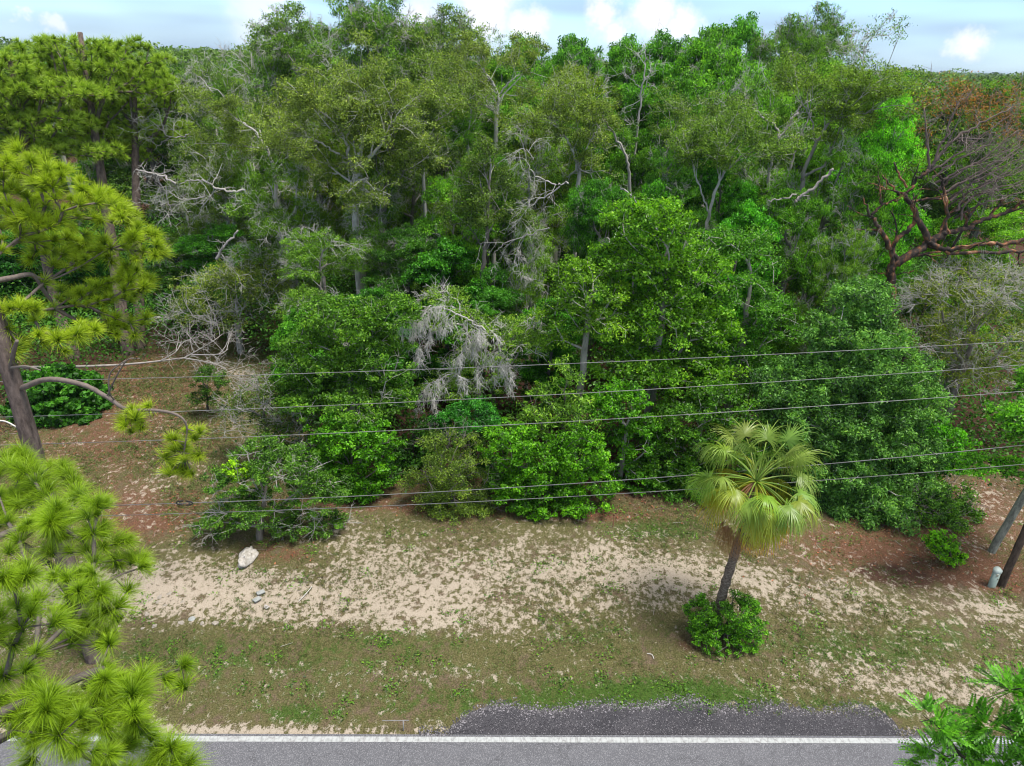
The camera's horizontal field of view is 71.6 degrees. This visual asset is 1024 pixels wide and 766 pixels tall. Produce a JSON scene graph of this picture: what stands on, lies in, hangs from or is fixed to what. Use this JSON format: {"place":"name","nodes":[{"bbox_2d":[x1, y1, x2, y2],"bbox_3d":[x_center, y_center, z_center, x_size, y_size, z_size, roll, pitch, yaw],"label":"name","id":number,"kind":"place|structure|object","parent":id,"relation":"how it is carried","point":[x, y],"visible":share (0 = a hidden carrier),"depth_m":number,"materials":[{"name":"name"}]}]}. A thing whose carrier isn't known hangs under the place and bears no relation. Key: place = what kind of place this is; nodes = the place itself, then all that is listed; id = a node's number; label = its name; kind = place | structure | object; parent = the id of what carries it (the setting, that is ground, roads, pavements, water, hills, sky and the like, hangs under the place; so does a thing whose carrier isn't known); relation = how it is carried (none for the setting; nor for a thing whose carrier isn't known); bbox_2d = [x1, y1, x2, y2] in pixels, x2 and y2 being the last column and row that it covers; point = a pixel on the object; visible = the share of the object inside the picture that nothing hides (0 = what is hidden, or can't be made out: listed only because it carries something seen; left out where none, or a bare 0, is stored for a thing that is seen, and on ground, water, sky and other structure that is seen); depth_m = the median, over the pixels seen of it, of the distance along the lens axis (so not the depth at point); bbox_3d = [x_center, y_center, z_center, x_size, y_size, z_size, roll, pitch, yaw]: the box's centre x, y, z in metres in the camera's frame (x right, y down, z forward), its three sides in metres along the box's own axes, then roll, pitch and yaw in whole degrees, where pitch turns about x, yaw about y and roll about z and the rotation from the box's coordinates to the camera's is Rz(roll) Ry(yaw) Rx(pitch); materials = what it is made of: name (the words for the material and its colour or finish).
{"place":"outdoors","nodes":[
{"label":"outdoors","id":0,"kind":"place"},
{"bbox_2d":[0,327,403,529],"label":"rough grass","id":1,"kind":"structure","parent":0,"point":[164,387],"depth_m":27.20,"materials":[{"name":"brown plant"}]},
{"bbox_2d":[0,733,1021,765],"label":"road","id":2,"kind":"structure","parent":0,"point":[502,754],"depth_m":14.64,"materials":[{"name":"grey asphalt"}]},
{"bbox_2d":[7,736,1013,743],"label":"edge line","id":3,"kind":"object","parent":2,"relation":"on","point":[521,739],"visible":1,"depth_m":14.93,"materials":[{"name":"paint"}]},
{"bbox_2d":[0,124,1023,735],"bbox_3d":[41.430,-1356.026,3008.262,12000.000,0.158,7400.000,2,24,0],"label":"ground","id":4,"kind":"structure","parent":0,"point":[452,590],"depth_m":18.85,"materials":[{"name":"beige sand"}]},
{"bbox_2d":[0,362,113,427],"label":"shrub","id":5,"kind":"object","parent":4,"relation":"on","point":[72,403],"visible":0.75,"depth_m":26.79,"materials":[{"name":"green plant"}]},
{"bbox_2d":[0,44,131,358],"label":"pine tree","id":6,"kind":"object","parent":4,"relation":"on","point":[15,86],"visible":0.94,"depth_m":29.95,"materials":[{"name":"green plant"}]},
{"bbox_2d":[0,231,160,326],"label":"broadleaf tree","id":7,"kind":"object","parent":4,"relation":"on","point":[8,267],"visible":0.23,"depth_m":36.27,"materials":[{"name":"green plant"}]},
{"bbox_2d":[6,32,179,355],"bbox_3d":[-18.874,-8.856,33.363,7.391,13.920,5.360,15,28,27],"label":"pine tree","id":8,"kind":"object","parent":4,"relation":"on","point":[44,46],"visible":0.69,"depth_m":31.01,"materials":[{"name":"green plant"}]},
{"bbox_2d":[0,134,211,664],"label":"pine tree","id":9,"kind":"object","parent":4,"relation":"on","point":[75,251],"visible":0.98,"depth_m":13.91,"materials":[{"name":"green plant"}]},
{"bbox_2d":[0,438,216,765],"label":"pine tree","id":10,"kind":"object","parent":4,"relation":"on","point":[54,716],"visible":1,"depth_m":6.81,"materials":[{"name":"green plant"}]},
{"bbox_2d":[64,60,194,349],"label":"pine tree","id":11,"kind":"object","parent":4,"relation":"on","point":[133,108],"visible":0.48,"depth_m":33.07,"materials":[{"name":"green plant"}]},
{"bbox_2d":[82,55,224,234],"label":"oak tree","id":12,"kind":"object","parent":4,"relation":"on","point":[122,182],"visible":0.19,"depth_m":47.47,"materials":[{"name":"green plant"}]},
{"bbox_2d":[166,48,270,239],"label":"oak tree","id":13,"kind":"object","parent":4,"relation":"on","point":[207,71],"visible":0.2,"depth_m":42.65,"materials":[{"name":"green plant"}]},
{"bbox_2d":[169,221,272,329],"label":"oak tree","id":14,"kind":"object","parent":4,"relation":"on","point":[191,244],"visible":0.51,"depth_m":34.26,"materials":[{"name":"green plant"}]},
{"bbox_2d":[177,153,272,284],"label":"oak tree","id":15,"kind":"object","parent":4,"relation":"on","point":[215,165],"visible":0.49,"depth_m":34.67,"materials":[{"name":"green plant"}]},
{"bbox_2d":[148,242,315,353],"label":"oak tree","id":16,"kind":"object","parent":4,"relation":"on","point":[221,278],"visible":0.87,"depth_m":31.87,"materials":[{"name":"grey plant"}]},
{"bbox_2d":[202,92,301,302],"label":"oak tree","id":17,"kind":"object","parent":4,"relation":"on","point":[252,168],"visible":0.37,"depth_m":35.36,"materials":[{"name":"green plant"}]},
{"bbox_2d":[206,367,319,455],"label":"scrub tree","id":18,"kind":"object","parent":4,"relation":"on","point":[246,409],"visible":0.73,"depth_m":23.87,"materials":[{"name":"grey plant"}]},
{"bbox_2d":[173,75,361,311],"bbox_3d":[-10.499,-7.848,33.344,8.958,12.239,4.718,6,25,9],"label":"oak tree","id":19,"kind":"object","parent":4,"relation":"on","point":[237,139],"visible":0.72,"depth_m":31.45,"materials":[{"name":"green plant"}]},
{"bbox_2d":[180,432,359,547],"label":"scrub tree","id":20,"kind":"object","parent":4,"relation":"on","point":[258,469],"visible":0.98,"depth_m":20.36,"materials":[{"name":"green plant"}]},
{"bbox_2d":[215,151,339,297],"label":"oak tree","id":21,"kind":"object","parent":4,"relation":"on","point":[268,222],"visible":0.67,"depth_m":30.30,"materials":[{"name":"green plant"}]},
{"bbox_2d":[241,0,370,276],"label":"oak tree","id":22,"kind":"object","parent":4,"relation":"on","point":[288,48],"visible":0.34,"depth_m":36.65,"materials":[{"name":"green plant"}]},
{"bbox_2d":[265,219,381,392],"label":"oak tree","id":23,"kind":"object","parent":4,"relation":"on","point":[313,261],"visible":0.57,"depth_m":27.30,"materials":[{"name":"green plant"}]},
{"bbox_2d":[261,284,427,461],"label":"broadleaf tree","id":24,"kind":"object","parent":4,"relation":"on","point":[343,357],"visible":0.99,"depth_m":22.46,"materials":[{"name":"green plant"}]},
{"bbox_2d":[237,24,452,294],"bbox_3d":[-6.793,-7.127,29.688,7.644,14.169,5.958,-9,27,-22],"label":"oak tree","id":25,"kind":"object","parent":4,"relation":"on","point":[344,102],"visible":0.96,"depth_m":27.95,"materials":[{"name":"green plant"}]},
{"bbox_2d":[296,111,408,288],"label":"oak tree","id":26,"kind":"object","parent":4,"relation":"on","point":[338,230],"visible":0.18,"depth_m":31.81,"materials":[{"name":"green plant"}]},
{"bbox_2d":[299,411,407,504],"bbox_3d":[-5.056,2.339,22.472,3.500,3.137,2.272,2,24,0],"label":"shrub","id":27,"kind":"object","parent":4,"relation":"on","point":[326,447],"visible":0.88,"depth_m":22.14,"materials":[{"name":"green plant"}]},
{"bbox_2d":[291,0,418,275],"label":"oak tree","id":28,"kind":"object","parent":4,"relation":"on","point":[356,15],"visible":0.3,"depth_m":36.74,"materials":[{"name":"green plant"}]},
{"bbox_2d":[338,157,419,312],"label":"oak tree","id":29,"kind":"object","parent":4,"relation":"on","point":[368,228],"visible":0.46,"depth_m":30.36,"materials":[{"name":"green plant"}]},
{"bbox_2d":[330,0,466,260],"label":"oak tree","id":30,"kind":"object","parent":4,"relation":"on","point":[383,5],"visible":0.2,"depth_m":37.87,"materials":[{"name":"green plant"}]},
{"bbox_2d":[331,59,471,269],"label":"oak tree","id":31,"kind":"object","parent":4,"relation":"on","point":[399,156],"visible":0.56,"depth_m":29.42,"materials":[{"name":"green plant"}]},
{"bbox_2d":[360,222,443,357],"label":"oak tree","id":32,"kind":"object","parent":4,"relation":"on","point":[408,244],"visible":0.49,"depth_m":29.05,"materials":[{"name":"green plant"}]},
{"bbox_2d":[361,45,505,342],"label":"oak tree","id":33,"kind":"object","parent":4,"relation":"on","point":[445,121],"visible":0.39,"depth_m":30.85,"materials":[{"name":"green plant"}]},
{"bbox_2d":[381,2,502,236],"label":"oak tree","id":34,"kind":"object","parent":4,"relation":"on","point":[407,34],"visible":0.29,"depth_m":36.59,"materials":[{"name":"green plant"}]},
{"bbox_2d":[397,235,500,396],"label":"oak tree","id":35,"kind":"object","parent":4,"relation":"on","point":[443,257],"visible":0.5,"depth_m":27.62,"materials":[{"name":"green plant"}]},
{"bbox_2d":[395,416,508,525],"bbox_3d":[-1.843,2.744,22.047,3.161,3.363,2.626,-16,30,-34],"label":"shrub","id":36,"kind":"object","parent":4,"relation":"on","point":[442,484],"visible":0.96,"depth_m":21.95,"materials":[{"name":"green plant"}]},
{"bbox_2d":[411,174,499,344],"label":"oak tree","id":37,"kind":"object","parent":4,"relation":"on","point":[437,190],"visible":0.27,"depth_m":28.91,"materials":[{"name":"green plant"}]},
{"bbox_2d":[419,75,504,272],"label":"oak tree","id":38,"kind":"object","parent":4,"relation":"on","point":[465,128],"visible":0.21,"depth_m":35.19,"materials":[{"name":"green plant"}]},
{"bbox_2d":[427,395,502,484],"bbox_3d":[-1.339,2.015,23.300,2.310,3.238,1.936,16,28,28],"label":"shrub","id":39,"kind":"object","parent":4,"relation":"on","point":[483,415],"visible":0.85,"depth_m":22.72,"materials":[{"name":"green plant"}]},
{"bbox_2d":[390,273,553,437],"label":"oak tree","id":40,"kind":"object","parent":4,"relation":"on","point":[475,339],"visible":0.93,"depth_m":24.04,"materials":[{"name":"grey plant"}]},
{"bbox_2d":[430,131,547,394],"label":"oak tree","id":41,"kind":"object","parent":4,"relation":"on","point":[480,201],"visible":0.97,"depth_m":26.86,"materials":[{"name":"green plant"}]},
{"bbox_2d":[456,263,524,403],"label":"oak tree","id":42,"kind":"object","parent":4,"relation":"on","point":[495,299],"visible":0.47,"depth_m":27.17,"materials":[{"name":"green plant"}]},
{"bbox_2d":[457,142,530,338],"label":"oak tree","id":43,"kind":"object","parent":4,"relation":"on","point":[502,226],"visible":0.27,"depth_m":33.59,"materials":[{"name":"green plant"}]},
{"bbox_2d":[451,50,548,261],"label":"oak tree","id":44,"kind":"object","parent":4,"relation":"on","point":[504,72],"visible":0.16,"depth_m":40.00,"materials":[{"name":"green plant"}]},
{"bbox_2d":[420,12,583,282],"bbox_3d":[-0.701,-10.200,35.840,7.984,14.994,4.740,2,24,0],"label":"oak tree","id":45,"kind":"object","parent":4,"relation":"on","point":[486,82],"visible":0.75,"depth_m":33.59,"materials":[{"name":"green plant"}]},
{"bbox_2d":[0,467,1023,745],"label":"grass","id":46,"kind":"structure","parent":4,"relation":"on","point":[546,697],"depth_m":17.57,"materials":[{"name":"green plant"}]},
{"bbox_2d":[0,193,1023,525],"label":"undergrowth","id":47,"kind":"object","parent":4,"relation":"on","point":[350,283],"visible":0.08,"depth_m":32.35,"materials":[{"name":"green plant"}]},
{"bbox_2d":[0,36,1023,106],"bbox_3d":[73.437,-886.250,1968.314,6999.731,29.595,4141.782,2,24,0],"label":"woodland","id":48,"kind":"object","parent":4,"relation":"on","point":[180,53],"visible":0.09,"depth_m":137.84,"materials":[{"name":"green plant"}]},
{"bbox_2d":[2,484,1023,720],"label":"weeds","id":49,"kind":"object","parent":4,"relation":"on","point":[596,676],"visible":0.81,"depth_m":17.34,"materials":[{"name":"green plant"}]},
{"bbox_2d":[7,491,1022,715],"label":"tussocks","id":50,"kind":"object","parent":4,"relation":"on","point":[503,579],"visible":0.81,"depth_m":19.02,"materials":[{"name":"green plant"}]},
{"bbox_2d":[496,211,557,388],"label":"oak tree","id":51,"kind":"object","parent":4,"relation":"on","point":[530,290],"visible":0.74,"depth_m":27.65,"materials":[{"name":"green plant"}]},
{"bbox_2d":[491,107,580,314],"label":"oak tree","id":52,"kind":"object","parent":4,"relation":"on","point":[547,159],"visible":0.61,"depth_m":32.63,"materials":[{"name":"green plant"}]},
{"bbox_2d":[475,417,623,521],"bbox_3d":[1.174,2.636,22.245,4.777,3.130,2.563,2,24,0],"label":"shrub","id":53,"kind":"object","parent":4,"relation":"on","point":[562,450],"visible":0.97,"depth_m":21.84,"materials":[{"name":"green plant"}]},
{"bbox_2d":[512,296,587,415],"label":"oak tree","id":54,"kind":"object","parent":4,"relation":"on","point":[537,370],"visible":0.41,"depth_m":26.70,"materials":[{"name":"green plant"}]},
{"bbox_2d":[503,58,614,296],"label":"oak tree","id":55,"kind":"object","parent":4,"relation":"on","point":[596,84],"visible":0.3,"depth_m":38.56,"materials":[{"name":"green plant"}]},
{"bbox_2d":[505,354,615,474],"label":"sapling","id":56,"kind":"object","parent":4,"relation":"on","point":[570,408],"visible":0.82,"depth_m":22.51,"materials":[{"name":"green plant"}]},
{"bbox_2d":[496,61,625,303],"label":"oak tree","id":57,"kind":"object","parent":4,"relation":"on","point":[593,108],"visible":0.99,"depth_m":29.82,"materials":[{"name":"green plant"}]},
{"bbox_2d":[530,30,622,267],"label":"oak tree","id":58,"kind":"object","parent":4,"relation":"on","point":[571,48],"visible":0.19,"depth_m":42.64,"materials":[{"name":"green plant"}]},
{"bbox_2d":[541,92,632,316],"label":"oak tree","id":59,"kind":"object","parent":4,"relation":"on","point":[564,200],"visible":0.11,"depth_m":35.44,"materials":[{"name":"green plant"}]},
{"bbox_2d":[528,254,654,456],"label":"maple tree","id":60,"kind":"object","parent":4,"relation":"on","point":[587,311],"visible":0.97,"depth_m":22.88,"materials":[{"name":"green plant"}]},
{"bbox_2d":[557,176,636,381],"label":"oak tree","id":61,"kind":"object","parent":4,"relation":"on","point":[587,199],"visible":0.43,"depth_m":28.52,"materials":[{"name":"green plant"}]},
{"bbox_2d":[564,120,665,338],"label":"oak tree","id":62,"kind":"object","parent":4,"relation":"on","point":[636,161],"visible":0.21,"depth_m":32.84,"materials":[{"name":"green plant"}]},
{"bbox_2d":[575,376,669,495],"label":"broadleaf tree","id":63,"kind":"object","parent":4,"relation":"on","point":[611,401],"visible":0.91,"depth_m":22.99,"materials":[{"name":"green plant"}]},
{"bbox_2d":[603,33,643,236],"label":"oak tree","id":64,"kind":"object","parent":4,"relation":"on","point":[616,53],"visible":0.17,"depth_m":44.56,"materials":[{"name":"green plant"}]},
{"bbox_2d":[616,28,690,191],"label":"oak tree","id":65,"kind":"object","parent":4,"relation":"on","point":[662,50],"visible":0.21,"depth_m":41.22,"materials":[{"name":"green plant"}]},
{"bbox_2d":[579,190,750,448],"bbox_3d":[5.129,-1.567,24.124,5.955,9.455,4.170,2,24,0],"label":"maple tree","id":66,"kind":"object","parent":4,"relation":"on","point":[691,319],"visible":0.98,"depth_m":23.15,"materials":[{"name":"green plant"}]},
{"bbox_2d":[623,74,716,283],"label":"oak tree","id":67,"kind":"object","parent":4,"relation":"on","point":[686,86],"visible":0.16,"depth_m":35.06,"materials":[{"name":"green plant"}]},
{"bbox_2d":[447,699,900,734],"bbox_3d":[3.509,7.302,15.553,9.800,0.001,0.926,1,25,-2],"label":"gravel shoulder","id":68,"kind":"object","parent":4,"relation":"on","point":[685,721],"visible":1,"depth_m":15.41},
{"bbox_2d":[418,692,929,740],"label":"loose gravel","id":69,"kind":"structure","parent":68,"relation":"on","point":[664,705],"depth_m":15.74,"materials":[{"name":"grey gravel"}]},
{"bbox_2d":[639,134,718,336],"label":"oak tree","id":70,"kind":"object","parent":4,"relation":"on","point":[677,186],"visible":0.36,"depth_m":31.19,"materials":[{"name":"green plant"}]},
{"bbox_2d":[641,20,747,204],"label":"oak tree","id":71,"kind":"object","parent":4,"relation":"on","point":[697,48],"visible":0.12,"depth_m":38.53,"materials":[{"name":"green plant"}]},
{"bbox_2d":[625,375,775,509],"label":"broadleaf tree","id":72,"kind":"object","parent":4,"relation":"on","point":[720,395],"visible":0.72,"depth_m":23.08,"materials":[{"name":"green plant"}]},
{"bbox_2d":[646,77,764,190],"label":"oak tree","id":73,"kind":"object","parent":4,"relation":"on","point":[679,110],"visible":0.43,"depth_m":30.46,"materials":[{"name":"green plant"}]},
{"bbox_2d":[673,132,761,343],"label":"oak tree","id":74,"kind":"object","parent":4,"relation":"on","point":[708,177],"visible":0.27,"depth_m":31.65,"materials":[{"name":"green plant"}]},
{"bbox_2d":[664,46,781,259],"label":"oak tree","id":75,"kind":"object","parent":4,"relation":"on","point":[720,73],"visible":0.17,"depth_m":35.89,"materials":[{"name":"green plant"}]},
{"bbox_2d":[681,589,768,657],"bbox_3d":[5.211,5.819,17.334,2.083,1.628,1.396,2,24,0],"label":"shrub","id":76,"kind":"object","parent":4,"relation":"on","point":[711,619],"visible":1,"depth_m":17.24,"materials":[{"name":"green plant"}]},
{"bbox_2d":[680,197,783,403],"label":"oak tree","id":77,"kind":"object","parent":4,"relation":"on","point":[751,215],"visible":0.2,"depth_m":26.78,"materials":[{"name":"green plant"}]},
{"bbox_2d":[656,94,810,380],"bbox_3d":[8.303,-5.338,29.254,4.954,12.116,3.924,-7,26,-18],"label":"oak tree","id":78,"kind":"object","parent":4,"relation":"on","point":[711,149],"visible":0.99,"depth_m":27.30,"materials":[{"name":"green plant"}]},
{"bbox_2d":[674,223,807,444],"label":"broadleaf tree","id":79,"kind":"object","parent":4,"relation":"on","point":[740,244],"visible":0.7,"depth_m":24.41,"materials":[{"name":"green plant"}]},
{"bbox_2d":[688,57,825,268],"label":"oak tree","id":80,"kind":"object","parent":4,"relation":"on","point":[752,86],"visible":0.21,"depth_m":33.33,"materials":[{"name":"green plant"}]},
{"bbox_2d":[681,418,833,627],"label":"palm tree","id":81,"kind":"object","parent":4,"relation":"on","point":[755,525],"visible":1,"depth_m":16.26,"materials":[{"name":"green plant"}]},
{"bbox_2d":[743,11,829,153],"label":"oak tree","id":82,"kind":"object","parent":4,"relation":"on","point":[767,45],"visible":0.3,"depth_m":38.70,"materials":[{"name":"green plant"}]},
{"bbox_2d":[735,187,843,360],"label":"oak tree","id":83,"kind":"object","parent":4,"relation":"on","point":[782,213],"visible":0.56,"depth_m":28.08,"materials":[{"name":"green plant"}]},
{"bbox_2d":[730,54,853,291],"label":"oak tree","id":84,"kind":"object","parent":4,"relation":"on","point":[814,176],"visible":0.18,"depth_m":34.11,"materials":[{"name":"green plant"}]},
{"bbox_2d":[761,0,856,180],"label":"oak tree","id":85,"kind":"object","parent":4,"relation":"on","point":[828,24],"visible":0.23,"depth_m":39.16,"materials":[{"name":"green plant"}]},
{"bbox_2d":[764,125,876,363],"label":"oak tree","id":86,"kind":"object","parent":4,"relation":"on","point":[844,150],"visible":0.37,"depth_m":29.73,"materials":[{"name":"green plant"}]},
{"bbox_2d":[786,221,880,376],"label":"oak tree","id":87,"kind":"object","parent":4,"relation":"on","point":[857,265],"visible":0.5,"depth_m":26.06,"materials":[{"name":"green plant"}]},
{"bbox_2d":[742,273,957,536],"bbox_3d":[11.108,0.548,22.328,7.077,7.416,4.713,2,24,0],"label":"evergreen tree","id":88,"kind":"object","parent":4,"relation":"on","point":[842,436],"visible":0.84,"depth_m":22.11,"materials":[{"name":"green plant"}]},
{"bbox_2d":[765,46,936,329],"bbox_3d":[13.194,-6.759,30.589,6.778,13.866,3.297,2,24,0],"label":"oak tree","id":89,"kind":"object","parent":4,"relation":"on","point":[877,89],"visible":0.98,"depth_m":27.94,"materials":[{"name":"green plant"}]},
{"bbox_2d":[808,159,899,340],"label":"oak tree","id":90,"kind":"object","parent":4,"relation":"on","point":[865,189],"visible":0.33,"depth_m":29.15,"materials":[{"name":"green plant"}]},
{"bbox_2d":[807,88,934,303],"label":"oak tree","id":91,"kind":"object","parent":4,"relation":"on","point":[890,148],"visible":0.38,"depth_m":31.30,"materials":[{"name":"green plant"}]},
{"bbox_2d":[864,470,990,535],"bbox_3d":[13.136,3.853,22.794,4.476,2.184,2.741,2,24,0],"label":"shrub","id":92,"kind":"object","parent":4,"relation":"on","point":[955,511],"visible":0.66,"depth_m":22.46,"materials":[{"name":"green plant"}]},
{"bbox_2d":[834,64,1023,327],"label":"broken tree","id":93,"kind":"object","parent":4,"relation":"on","point":[929,241],"visible":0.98,"depth_m":25.27,"materials":[{"name":"brown plant"}]},
{"bbox_2d":[892,249,1023,425],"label":"oak tree","id":94,"kind":"object","parent":4,"relation":"on","point":[966,358],"visible":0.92,"depth_m":25.55,"materials":[{"name":"grey plant"}]},
{"bbox_2d":[893,660,1023,765],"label":"feathery tree","id":95,"kind":"object","parent":4,"relation":"on","point":[974,749],"visible":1,"depth_m":6.59,"materials":[{"name":"green plant"}]},
{"bbox_2d":[896,183,1023,358],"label":"oak tree","id":96,"kind":"object","parent":4,"relation":"on","point":[998,226],"visible":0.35,"depth_m":31.37,"materials":[{"name":"green plant"}]},
{"bbox_2d":[897,248,1023,410],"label":"oak tree","id":97,"kind":"object","parent":4,"relation":"on","point":[960,267],"visible":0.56,"depth_m":27.17,"materials":[{"name":"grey plant"}]},
{"bbox_2d":[899,139,1023,365],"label":"oak tree","id":98,"kind":"object","parent":4,"relation":"on","point":[961,161],"visible":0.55,"depth_m":26.61,"materials":[{"name":"green plant"}]},
{"bbox_2d":[918,76,1023,239],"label":"oak tree","id":99,"kind":"object","parent":4,"relation":"on","point":[961,147],"visible":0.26,"depth_m":46.37,"materials":[{"name":"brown plant"}]},
{"bbox_2d":[952,396,1023,587],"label":"oak tree","id":100,"kind":"object","parent":4,"relation":"on","point":[1015,414],"visible":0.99,"depth_m":18.11,"materials":[{"name":"green plant"}]},
{"bbox_2d":[0,0,1023,74],"label":"sky","id":101,"kind":"structure","parent":0,"point":[987,36],"materials":[{"name":"white"}]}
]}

